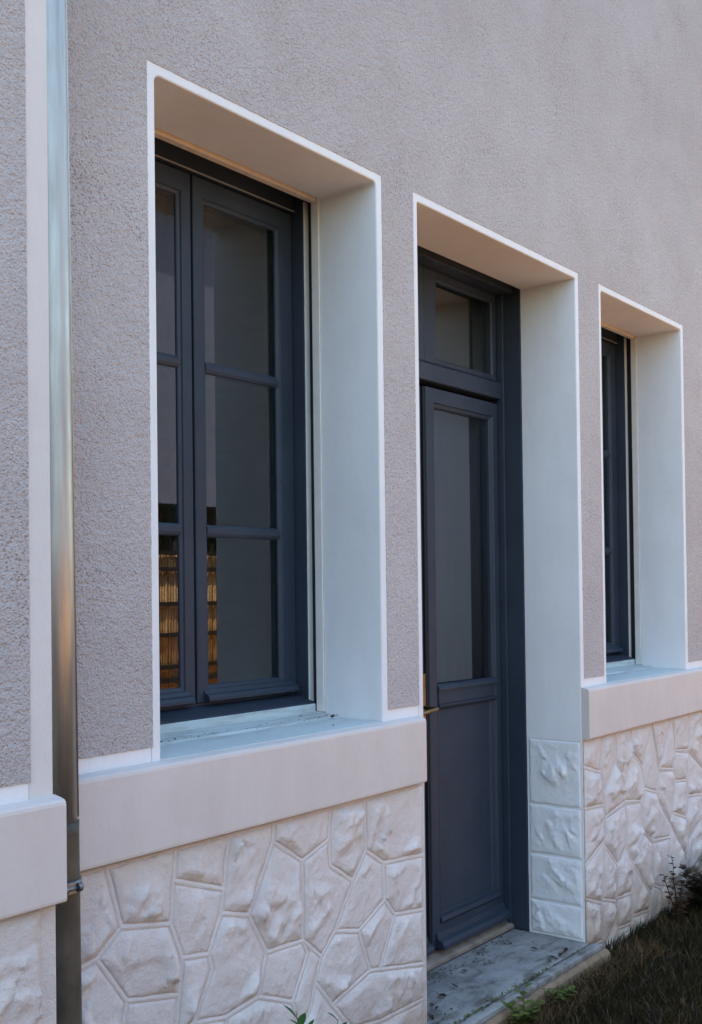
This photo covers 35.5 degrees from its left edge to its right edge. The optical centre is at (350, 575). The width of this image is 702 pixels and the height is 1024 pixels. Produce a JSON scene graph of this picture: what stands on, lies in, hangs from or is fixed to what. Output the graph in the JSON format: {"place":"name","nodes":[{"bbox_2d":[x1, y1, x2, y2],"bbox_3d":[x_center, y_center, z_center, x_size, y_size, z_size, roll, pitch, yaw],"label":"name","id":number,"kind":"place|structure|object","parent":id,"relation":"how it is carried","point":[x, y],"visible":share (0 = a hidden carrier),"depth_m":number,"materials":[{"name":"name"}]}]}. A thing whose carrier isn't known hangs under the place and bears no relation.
{"place":"outdoors","nodes":[
{"label":"outdoors","id":0,"kind":"place"},
{"bbox_2d":[495,899,701,1023],"bbox_3d":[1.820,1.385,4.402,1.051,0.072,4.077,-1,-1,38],"label":"dry grass","id":1,"kind":"structure","parent":0,"point":[665,997],"depth_m":3.76,"materials":[{"name":"plant"}]},
{"bbox_2d":[284,1005,346,1023],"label":"leafy plant","id":2,"kind":"object","parent":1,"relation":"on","point":[301,1018],"visible":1,"depth_m":2.39,"materials":[{"name":"green plant"}]},
{"bbox_2d":[427,928,610,1023],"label":"doorstep","id":3,"kind":"object","parent":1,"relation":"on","point":[490,979],"depth_m":3.71,"materials":[{"name":"concrete"}]},
{"bbox_2d":[427,934,567,1023],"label":"leaf litter","id":4,"kind":"object","parent":3,"relation":"on","point":[559,954],"visible":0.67,"depth_m":3.78,"materials":[{"name":"brown plant"}]},
{"bbox_2d":[453,943,589,1023],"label":"moss","id":5,"kind":"object","parent":3,"relation":"on","point":[475,1011],"visible":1,"depth_m":3.53,"materials":[{"name":"green plant"}]},
{"bbox_2d":[500,983,543,1023],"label":"weed","id":6,"kind":"object","parent":1,"relation":"on","point":[522,1016],"visible":1,"depth_m":3.40,"materials":[{"name":"green plant"}]},
{"bbox_2d":[542,983,576,1003],"bbox_3d":[0.689,1.383,3.616,0.116,0.076,0.133,-1,-1,10],"label":"weed","id":7,"kind":"object","parent":1,"relation":"on","point":[562,990],"visible":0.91,"depth_m":3.59,"materials":[{"name":"green plant"}]},
{"bbox_2d":[582,966,606,981],"bbox_3d":[0.839,1.389,3.777,0.068,0.065,0.150,-1,-1,38],"label":"dry tuft","id":8,"kind":"object","parent":1,"relation":"on","point":[600,974],"visible":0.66,"depth_m":3.78,"materials":[{"name":"brown plant"}]},
{"bbox_2d":[659,855,692,923],"bbox_3d":[1.319,1.284,4.447,0.098,0.282,0.209,-1,-1,38],"label":"dry weed","id":9,"kind":"object","parent":1,"relation":"on","point":[679,900],"visible":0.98,"depth_m":4.45,"materials":[{"name":"brown plant"}]},
{"bbox_2d":[678,860,701,901],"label":"shrub","id":10,"kind":"object","parent":1,"relation":"on","point":[694,882],"visible":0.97,"depth_m":4.59,"materials":[{"name":"green plant"}]},
{"bbox_2d":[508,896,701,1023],"bbox_3d":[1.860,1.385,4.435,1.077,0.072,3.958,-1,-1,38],"label":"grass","id":11,"kind":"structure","parent":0,"point":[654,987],"depth_m":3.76,"materials":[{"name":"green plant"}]},
{"label":"ground","id":12,"kind":"structure","parent":0,"visible":0},
{"bbox_2d":[0,0,66,1023],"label":"house wing","id":13,"kind":"structure","parent":12,"relation":"on","point":[33,859],"depth_m":1.95,"materials":[{"name":"white paint"}]},
{"bbox_2d":[67,0,701,1023],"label":"house","id":14,"kind":"structure","parent":12,"relation":"on","point":[387,372],"depth_m":3.23,"materials":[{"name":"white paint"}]},
{"bbox_2d":[46,0,83,1023],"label":"drainpipe","id":15,"kind":"object","parent":14,"relation":"attached to","point":[65,774],"visible":0.51,"depth_m":2.10,"materials":[{"name":"metal"}]},
{"bbox_2d":[160,714,337,741],"bbox_3d":[-0.239,0.398,2.832,0.165,0.015,0.748,-1,-1,38],"label":"sill grit","id":16,"kind":"object","parent":14,"relation":"on","point":[333,715],"visible":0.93,"depth_m":3.04,"materials":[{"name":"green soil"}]},
{"bbox_2d":[154,127,382,759],"bbox_3d":[-0.323,-0.405,2.858,0.382,1.700,0.966,-1,-1,38],"label":"window","id":17,"kind":"structure","parent":14,"relation":"in","point":[193,179],"depth_m":3.06,"materials":[{"name":"paint"}]},
{"bbox_2d":[417,245,529,970],"bbox_3d":[0.277,0.060,3.826,0.170,2.577,1.177,-1,-1,38],"label":"door","id":18,"kind":"structure","parent":14,"relation":"in","point":[476,787],"depth_m":4.12,"materials":[{"name":"paint"}]},
{"bbox_2d":[601,321,686,682],"bbox_3d":[1.076,-0.396,4.667,0.382,1.700,0.966,-1,-1,38],"label":"window","id":19,"kind":"structure","parent":14,"relation":"in","point":[618,347],"depth_m":5.03,"materials":[{"name":"paint"}]}
]}

